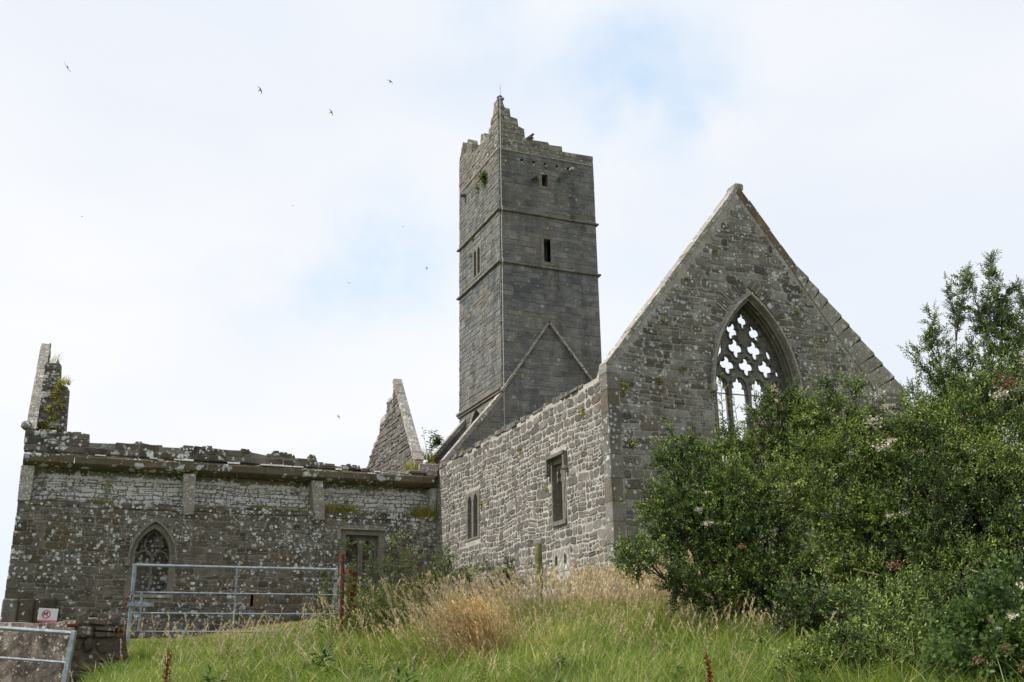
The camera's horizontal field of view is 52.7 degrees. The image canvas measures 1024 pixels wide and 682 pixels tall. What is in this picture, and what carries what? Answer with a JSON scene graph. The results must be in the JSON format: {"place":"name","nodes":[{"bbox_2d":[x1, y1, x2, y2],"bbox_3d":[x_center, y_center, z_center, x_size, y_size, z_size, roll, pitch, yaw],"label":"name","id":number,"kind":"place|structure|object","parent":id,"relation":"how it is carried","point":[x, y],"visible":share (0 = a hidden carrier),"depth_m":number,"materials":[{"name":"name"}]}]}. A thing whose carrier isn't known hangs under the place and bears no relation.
{"place":"outdoors","nodes":[
{"label":"outdoors","id":0,"kind":"place"},
{"bbox_2d":[130,618,330,643],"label":"lawn grass","id":1,"kind":"structure","parent":0,"point":[240,629],"depth_m":24.84,"materials":[{"name":"green plant"}]},
{"bbox_2d":[35,496,437,519],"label":"ledge grass","id":2,"kind":"structure","parent":0,"point":[424,511],"depth_m":30.13,"materials":[{"name":"green plant"}]},
{"bbox_2d":[0,0,1023,615],"label":"sky","id":3,"kind":"structure","parent":0,"point":[200,295],"materials":[{"name":"white"}]},
{"bbox_3d":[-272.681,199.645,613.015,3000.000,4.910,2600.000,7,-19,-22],"label":"ground","id":4,"kind":"structure","parent":0,"visible":0},
{"bbox_2d":[0,626,76,681],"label":"field gate","id":5,"kind":"structure","parent":4,"relation":"on","point":[69,654],"depth_m":12.21,"materials":[{"name":"metal"}]},
{"bbox_2d":[0,610,128,681],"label":"field wall","id":6,"kind":"structure","parent":4,"relation":"on","point":[95,639],"depth_m":12.97,"materials":[{"name":"grey stone"}]},
{"bbox_2d":[37,608,58,621],"bbox_3d":[-5.891,3.478,13.125,0.230,0.165,0.011,10,-20,-21],"label":"warning sign","id":7,"kind":"object","parent":6,"relation":"attached to","point":[47,615],"visible":1,"depth_m":13.12,"materials":[{"name":"white plastic"}]},
{"bbox_2d":[162,648,174,681],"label":"dock plant","id":8,"kind":"object","parent":4,"relation":"on","point":[165,677],"visible":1,"depth_m":5.93,"materials":[{"name":"brown plant"}]},
{"bbox_2d":[199,665,225,681],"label":"broadleaf weed","id":9,"kind":"object","parent":4,"relation":"on","point":[207,679],"visible":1,"depth_m":8.64,"materials":[{"name":"green plant"}]},
{"bbox_2d":[0,343,438,638],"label":"side range","id":10,"kind":"structure","parent":4,"relation":"on","point":[71,559],"depth_m":28.44,"materials":[{"name":"stone"}]},
{"bbox_2d":[39,421,49,429],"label":"corner tuft","id":11,"kind":"object","parent":10,"relation":"attached to","point":[45,425],"visible":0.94,"depth_m":28.09,"materials":[{"name":"green plant"}]},
{"bbox_2d":[44,403,54,412],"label":"corner tuft","id":12,"kind":"object","parent":10,"relation":"attached to","point":[51,408],"visible":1,"depth_m":28.28,"materials":[{"name":"green plant"}]},
{"bbox_2d":[48,412,59,423],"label":"corner tuft","id":13,"kind":"object","parent":10,"relation":"attached to","point":[53,417],"visible":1,"depth_m":28.26,"materials":[{"name":"green plant"}]},
{"bbox_2d":[49,389,59,398],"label":"corner tuft","id":14,"kind":"object","parent":10,"relation":"attached to","point":[54,393],"visible":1,"depth_m":28.42,"materials":[{"name":"green plant"}]},
{"bbox_2d":[54,396,66,409],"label":"corner tuft","id":15,"kind":"object","parent":10,"relation":"attached to","point":[60,402],"visible":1,"depth_m":28.40,"materials":[{"name":"green plant"}]},
{"bbox_2d":[54,380,66,390],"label":"corner tuft","id":16,"kind":"object","parent":10,"relation":"attached to","point":[60,386],"visible":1,"depth_m":28.54,"materials":[{"name":"green plant"}]},
{"bbox_2d":[102,480,111,496],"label":"ragwort","id":17,"kind":"object","parent":10,"relation":"attached to","point":[106,487],"visible":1,"depth_m":28.02,"materials":[{"name":"green plant"}]},
{"bbox_2d":[124,520,178,597],"bbox_3d":[-9.691,5.859,27.808,1.380,2.065,0.430,7,-19,-22],"label":"window","id":18,"kind":"structure","parent":10,"relation":"in","point":[129,561],"depth_m":27.82,"materials":[{"name":"grey stone"}]},
{"bbox_2d":[49,354,439,470],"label":"wall top grass","id":19,"kind":"structure","parent":10,"relation":"on","point":[406,467],"depth_m":31.47,"materials":[{"name":"green plant"}]},
{"bbox_2d":[246,591,265,608],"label":"window","id":20,"kind":"structure","parent":10,"relation":"in","point":[258,601],"depth_m":28.45,"materials":[{"name":"brown stone"}]},
{"bbox_2d":[337,528,386,586],"bbox_3d":[-4.420,6.303,30.043,1.460,1.640,0.450,7,-19,-22],"label":"window","id":21,"kind":"structure","parent":10,"relation":"in","point":[375,536],"depth_m":30.16,"materials":[{"name":"grey stone"}]},
{"bbox_2d":[219,639,234,666],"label":"nettle","id":22,"kind":"object","parent":4,"relation":"on","point":[227,647],"visible":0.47,"depth_m":12.46,"materials":[{"name":"green plant"}]},
{"bbox_2d":[247,646,259,663],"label":"nettle","id":23,"kind":"object","parent":4,"relation":"on","point":[254,656],"visible":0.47,"depth_m":11.74,"materials":[{"name":"green plant"}]},
{"bbox_2d":[283,668,296,681],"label":"nettle","id":24,"kind":"object","parent":4,"relation":"on","point":[290,674],"visible":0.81,"depth_m":9.10,"materials":[{"name":"green plant"}]},
{"bbox_2d":[298,651,314,669],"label":"nettle","id":25,"kind":"object","parent":4,"relation":"on","point":[303,660],"visible":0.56,"depth_m":10.56,"materials":[{"name":"green plant"}]},
{"bbox_2d":[310,569,329,643],"bbox_3d":[-2.780,3.934,15.023,0.300,1.257,0.272,10,-21,-30],"label":"nettle","id":26,"kind":"object","parent":4,"relation":"on","point":[314,617],"visible":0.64,"depth_m":15.04,"materials":[{"name":"green plant"}]},
{"bbox_2d":[304,644,337,673],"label":"broadleaf weed","id":27,"kind":"object","parent":4,"relation":"on","point":[325,651],"visible":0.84,"depth_m":10.03,"materials":[{"name":"green plant"}]},
{"bbox_2d":[319,571,338,635],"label":"nettle","id":28,"kind":"object","parent":4,"relation":"on","point":[329,605],"visible":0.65,"depth_m":14.72,"materials":[{"name":"green plant"}]},
{"bbox_2d":[328,582,338,633],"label":"nettle","id":29,"kind":"object","parent":4,"relation":"on","point":[335,610],"visible":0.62,"depth_m":14.47,"materials":[{"name":"green plant"}]},
{"bbox_2d":[326,631,340,657],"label":"nettle","id":30,"kind":"object","parent":4,"relation":"on","point":[331,643],"visible":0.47,"depth_m":11.92,"materials":[{"name":"green plant"}]},
{"bbox_2d":[337,565,345,611],"bbox_3d":[-3.108,4.876,18.727,0.160,1.620,0.140,7,-19,-22],"label":"gate post","id":31,"kind":"object","parent":4,"relation":"on","point":[338,580],"visible":0.16,"depth_m":18.84,"materials":[{"name":"metal"}]},
{"bbox_2d":[126,564,345,642],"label":"field gate","id":32,"kind":"structure","parent":31,"relation":"attached to","point":[131,604],"depth_m":17.89,"materials":[{"name":"metal"}]},
{"bbox_2d":[339,554,344,633],"bbox_3d":[-2.376,3.751,14.395,0.080,1.541,0.060,7,-19,-22],"label":"rusty post","id":33,"kind":"object","parent":4,"relation":"on","point":[342,573],"visible":0.67,"depth_m":14.48,"materials":[{"name":"metal"}]},
{"bbox_2d":[342,636,353,659],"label":"nettle","id":34,"kind":"object","parent":4,"relation":"on","point":[348,647],"visible":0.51,"depth_m":11.99,"materials":[{"name":"green plant"}]},
{"bbox_2d":[339,555,358,638],"bbox_3d":[-2.178,3.575,14.006,0.280,1.380,0.405,-5,-18,13],"label":"nettle","id":35,"kind":"object","parent":4,"relation":"on","point":[350,602],"visible":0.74,"depth_m":14.02,"materials":[{"name":"green plant"}]},
{"bbox_2d":[345,568,357,630],"bbox_3d":[-2.299,3.853,14.779,0.166,1.201,0.085,7,-19,-22],"label":"rusty sheet","id":36,"kind":"object","parent":4,"relation":"on","point":[354,573],"visible":0.36,"depth_m":14.83,"materials":[{"name":"metal"}]},
{"bbox_2d":[348,610,359,635],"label":"nettle","id":37,"kind":"object","parent":4,"relation":"on","point":[354,624],"visible":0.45,"depth_m":13.41,"materials":[{"name":"green plant"}]},
{"bbox_2d":[354,578,368,631],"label":"nettle","id":38,"kind":"object","parent":4,"relation":"on","point":[358,602],"visible":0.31,"depth_m":14.23,"materials":[{"name":"green plant"}]},
{"bbox_2d":[356,576,369,629],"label":"nettle","id":39,"kind":"object","parent":4,"relation":"on","point":[363,595],"visible":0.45,"depth_m":14.32,"materials":[{"name":"green plant"}]},
{"bbox_2d":[355,645,373,674],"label":"nettle","id":40,"kind":"object","parent":4,"relation":"on","point":[363,661],"visible":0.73,"depth_m":9.96,"materials":[{"name":"green plant"}]},
{"bbox_2d":[365,601,377,632],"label":"nettle","id":41,"kind":"object","parent":4,"relation":"on","point":[370,620],"visible":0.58,"depth_m":13.49,"materials":[{"name":"green plant"}]},
{"bbox_2d":[364,561,378,632],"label":"nettle","id":42,"kind":"object","parent":4,"relation":"on","point":[371,596],"visible":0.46,"depth_m":14.59,"materials":[{"name":"green plant"}]},
{"bbox_2d":[370,604,379,633],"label":"nettle","id":43,"kind":"object","parent":4,"relation":"on","point":[377,618],"visible":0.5,"depth_m":13.61,"materials":[{"name":"green plant"}]},
{"bbox_2d":[367,550,384,626],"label":"nettle","id":44,"kind":"object","parent":4,"relation":"on","point":[373,584],"visible":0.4,"depth_m":14.90,"materials":[{"name":"green plant"}]},
{"bbox_2d":[374,590,383,635],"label":"nettle","id":45,"kind":"object","parent":4,"relation":"on","point":[380,606],"visible":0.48,"depth_m":13.88,"materials":[{"name":"green plant"}]},
{"bbox_2d":[378,598,388,633],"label":"nettle","id":46,"kind":"object","parent":4,"relation":"on","point":[384,614],"visible":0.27,"depth_m":13.92,"materials":[{"name":"green plant"}]},
{"bbox_2d":[377,587,391,636],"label":"nettle","id":47,"kind":"object","parent":4,"relation":"on","point":[384,612],"visible":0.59,"depth_m":13.66,"materials":[{"name":"green plant"}]},
{"bbox_2d":[377,585,391,625],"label":"nettle","id":48,"kind":"object","parent":4,"relation":"on","point":[384,605],"visible":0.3,"depth_m":14.37,"materials":[{"name":"green plant"}]},
{"bbox_2d":[330,530,444,630],"bbox_3d":[-1.689,3.464,14.468,1.672,1.754,1.476,7,-19,-22],"label":"weed thicket","id":49,"kind":"object","parent":4,"relation":"on","point":[369,589],"visible":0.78,"depth_m":14.65,"materials":[{"name":"green plant"}]},
{"bbox_2d":[383,552,393,604],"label":"nettle","id":50,"kind":"object","parent":4,"relation":"on","point":[388,580],"visible":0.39,"depth_m":14.86,"materials":[{"name":"green plant"}]},
{"bbox_2d":[382,557,395,629],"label":"nettle","id":51,"kind":"object","parent":4,"relation":"on","point":[389,593],"visible":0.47,"depth_m":14.50,"materials":[{"name":"green plant"}]},
{"bbox_2d":[388,598,398,632],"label":"nettle","id":52,"kind":"object","parent":4,"relation":"on","point":[392,614],"visible":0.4,"depth_m":13.81,"materials":[{"name":"green plant"}]},
{"bbox_2d":[396,581,410,628],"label":"nettle","id":53,"kind":"object","parent":4,"relation":"on","point":[403,605],"visible":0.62,"depth_m":13.80,"materials":[{"name":"green plant"}]},
{"bbox_2d":[399,569,409,625],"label":"nettle","id":54,"kind":"object","parent":4,"relation":"on","point":[405,590],"visible":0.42,"depth_m":14.67,"materials":[{"name":"green plant"}]},
{"bbox_2d":[391,666,418,681],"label":"broadleaf weed","id":55,"kind":"object","parent":4,"relation":"on","point":[398,674],"visible":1,"depth_m":8.31,"materials":[{"name":"green plant"}]},
{"bbox_2d":[410,558,421,615],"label":"nettle","id":56,"kind":"object","parent":4,"relation":"on","point":[414,585],"visible":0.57,"depth_m":14.49,"materials":[{"name":"green plant"}]},
{"bbox_2d":[412,542,483,607],"bbox_3d":[-0.936,3.704,15.446,0.893,1.402,1.314,-18,-24,42],"label":"elder shrub","id":57,"kind":"object","parent":4,"relation":"on","point":[447,568],"visible":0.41,"depth_m":15.57,"materials":[{"name":"green plant"}]},
{"bbox_2d":[371,585,550,667],"bbox_3d":[-0.461,3.121,10.982,1.922,1.080,1.461,-2,-18,5],"label":"tussock","id":58,"kind":"object","parent":4,"relation":"on","point":[472,625],"visible":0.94,"depth_m":10.88,"materials":[{"name":"beige plant"}]},
{"bbox_2d":[69,540,861,681],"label":"dry grass","id":59,"kind":"structure","parent":4,"relation":"on","point":[610,582],"depth_m":13.78,"materials":[{"name":"beige plant"}]},
{"bbox_2d":[474,659,487,681],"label":"nettle","id":60,"kind":"object","parent":4,"relation":"on","point":[483,672],"visible":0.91,"depth_m":8.69,"materials":[{"name":"green plant"}]},
{"bbox_2d":[476,552,531,601],"bbox_3d":[-0.123,3.853,15.892,0.937,1.194,0.656,7,-19,-22],"label":"elder shrub","id":61,"kind":"object","parent":4,"relation":"on","point":[507,575],"visible":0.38,"depth_m":15.84,"materials":[{"name":"green plant"}]},
{"bbox_2d":[425,95,601,464],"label":"bell tower","id":62,"kind":"structure","parent":4,"relation":"on","point":[549,325],"depth_m":35.53,"materials":[{"name":"grey stone"}]},
{"bbox_2d":[421,427,440,462],"bbox_3d":[-2.578,3.284,32.684,0.637,1.149,0.307,7,-19,-22],"label":"buddleia","id":63,"kind":"object","parent":62,"relation":"attached to","point":[434,440],"visible":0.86,"depth_m":32.71,"materials":[{"name":"green plant"}]},
{"bbox_2d":[430,434,443,448],"bbox_3d":[-2.525,3.404,34.989,0.504,0.538,0.572,-3,-18,7],"label":"buddleia","id":64,"kind":"object","parent":62,"relation":"on","point":[438,442],"visible":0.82,"depth_m":34.88,"materials":[{"name":"green plant"}]},
{"bbox_2d":[472,242,481,280],"bbox_3d":[-1.152,-2.819,36.783,0.220,1.220,0.840,7,-19,-22],"label":"window","id":65,"kind":"structure","parent":62,"relation":"in","point":[476,252],"depth_m":36.78,"materials":[{"name":"grey stone"}]},
{"bbox_2d":[475,170,487,185],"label":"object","id":66,"kind":"object","parent":62,"relation":"attached to","point":[482,176],"depth_m":36.76,"materials":[{"name":"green plant"}]},
{"bbox_2d":[459,91,591,424],"bbox_3d":[-0.028,-2.358,35.869,2.693,13.550,5.372,34,-39,-61],"label":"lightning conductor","id":67,"kind":"object","parent":62,"relation":"attached to","point":[500,148],"visible":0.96,"depth_m":35.38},
{"bbox_2d":[538,171,550,190],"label":"window","id":68,"kind":"structure","parent":62,"relation":"in","point":[547,175],"depth_m":36.36,"materials":[{"name":"grey stone"}]},
{"bbox_2d":[540,235,553,265],"bbox_3d":[1.158,-3.075,35.639,0.480,1.100,0.270,7,-19,-22],"label":"window","id":69,"kind":"structure","parent":62,"relation":"in","point":[543,237],"depth_m":35.54,"materials":[{"name":"grey stone"}]},
{"bbox_2d":[535,543,542,607],"bbox_3d":[0.412,3.746,15.522,0.116,1.390,0.112,7,-19,-22],"label":"fence post","id":70,"kind":"object","parent":4,"relation":"on","point":[538,554],"visible":0.45,"depth_m":15.61,"materials":[{"name":"wood"}]},
{"bbox_2d":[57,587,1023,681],"bbox_3d":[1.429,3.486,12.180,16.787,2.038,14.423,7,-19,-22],"label":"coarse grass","id":71,"kind":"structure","parent":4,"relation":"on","point":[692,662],"depth_m":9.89,"materials":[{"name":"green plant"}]},
{"bbox_2d":[74,590,1023,681],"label":"grass","id":72,"kind":"structure","parent":4,"relation":"on","point":[140,677],"depth_m":10.67,"materials":[{"name":"green plant"}]},
{"bbox_2d":[548,652,566,671],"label":"broadleaf weed","id":73,"kind":"object","parent":4,"relation":"on","point":[558,662],"visible":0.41,"depth_m":9.79,"materials":[{"name":"green plant"}]},
{"bbox_2d":[610,544,657,597],"bbox_3d":[2.098,3.825,16.383,0.732,1.354,1.072,-14,-22,36],"label":"wall foot shrub","id":74,"kind":"object","parent":4,"relation":"on","point":[640,576],"visible":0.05,"depth_m":16.30,"materials":[{"name":"green plant"}]},
{"bbox_2d":[660,642,682,657],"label":"broadleaf weed","id":75,"kind":"object","parent":4,"relation":"on","point":[666,645],"visible":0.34,"depth_m":10.16,"materials":[{"name":"green plant"}]},
{"bbox_2d":[656,658,689,680],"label":"broadleaf weed","id":76,"kind":"object","parent":4,"relation":"on","point":[671,669],"visible":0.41,"depth_m":8.69,"materials":[{"name":"green plant"}]},
{"bbox_2d":[433,183,917,600],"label":"roofless chancel","id":77,"kind":"structure","parent":4,"relation":"on","point":[586,469],"depth_m":24.05,"materials":[{"name":"stone"}]},
{"bbox_2d":[465,489,479,541],"bbox_3d":[-0.984,4.825,28.554,0.240,1.320,1.080,7,-19,-22],"label":"window","id":78,"kind":"structure","parent":77,"relation":"in","point":[472,509],"depth_m":28.57,"materials":[{"name":"grey stone"}]},
{"bbox_2d":[545,450,567,526],"bbox_3d":[1.165,3.401,23.670,0.450,1.630,1.030,7,-19,-22],"label":"window","id":79,"kind":"structure","parent":77,"relation":"in","point":[558,467],"depth_m":23.85,"materials":[{"name":"grey stone"}]},
{"bbox_2d":[553,548,568,572],"bbox_3d":[1.231,4.928,23.211,0.310,0.480,0.820,7,-19,-22],"label":"window","id":80,"kind":"structure","parent":77,"relation":"in","point":[560,557],"depth_m":23.12,"materials":[{"name":"stone"}]},
{"bbox_2d":[620,381,630,393],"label":"joint tuft","id":81,"kind":"object","parent":77,"relation":"attached to","point":[626,385],"visible":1,"depth_m":22.07,"materials":[{"name":"green plant"}]},
{"bbox_2d":[628,436,639,449],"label":"joint tuft","id":82,"kind":"object","parent":77,"relation":"attached to","point":[632,444],"visible":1,"depth_m":21.76,"materials":[{"name":"green plant"}]},
{"bbox_2d":[709,292,808,509],"bbox_3d":[5.497,1.351,23.618,2.540,5.050,0.640,7,-19,-22],"label":"window","id":83,"kind":"structure","parent":77,"relation":"in","point":[771,339],"depth_m":24.17,"materials":[{"name":"grey stone"}]},
{"bbox_2d":[703,649,713,681],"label":"dock plant","id":84,"kind":"object","parent":4,"relation":"on","point":[709,672],"visible":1,"depth_m":6.72,"materials":[{"name":"brown plant"}]},
{"bbox_2d":[605,365,828,637],"bbox_3d":[2.589,1.948,12.679,3.048,3.685,1.896,-1,-18,1],"label":"hawthorn bush","id":85,"kind":"object","parent":4,"relation":"on","point":[755,507],"visible":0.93,"depth_m":12.44,"materials":[{"name":"green plant"}]},
{"bbox_2d":[746,634,777,660],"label":"broadleaf weed","id":86,"kind":"object","parent":4,"relation":"on","point":[760,640],"visible":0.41,"depth_m":10.13,"materials":[{"name":"green plant"}]},
{"bbox_2d":[793,672,817,681],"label":"broadleaf weed","id":87,"kind":"object","parent":4,"relation":"on","point":[802,675],"visible":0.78,"depth_m":7.77,"materials":[{"name":"green plant"}]},
{"bbox_2d":[617,346,1023,656],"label":"wild rose bush","id":88,"kind":"object","parent":4,"relation":"on","point":[957,539],"visible":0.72,"depth_m":11.69,"materials":[{"name":"green plant"}]},
{"bbox_2d":[763,609,932,681],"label":"shrub","id":89,"kind":"object","parent":4,"relation":"on","point":[871,644],"visible":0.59,"depth_m":8.54,"materials":[{"name":"green plant"}]},
{"bbox_2d":[735,333,1023,623],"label":"privet bush","id":90,"kind":"object","parent":4,"relation":"on","point":[849,532],"visible":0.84,"depth_m":12.43,"materials":[{"name":"green plant"}]},
{"bbox_2d":[897,249,1023,476],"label":"blackthorn tree","id":91,"kind":"object","parent":4,"relation":"on","point":[1001,309],"visible":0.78,"depth_m":13.83,"materials":[{"name":"green plant"}]},
{"bbox_2d":[899,549,1023,681],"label":"bramble","id":92,"kind":"object","parent":4,"relation":"on","point":[984,627],"visible":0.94,"depth_m":7.96,"materials":[{"name":"green plant"}]}
]}

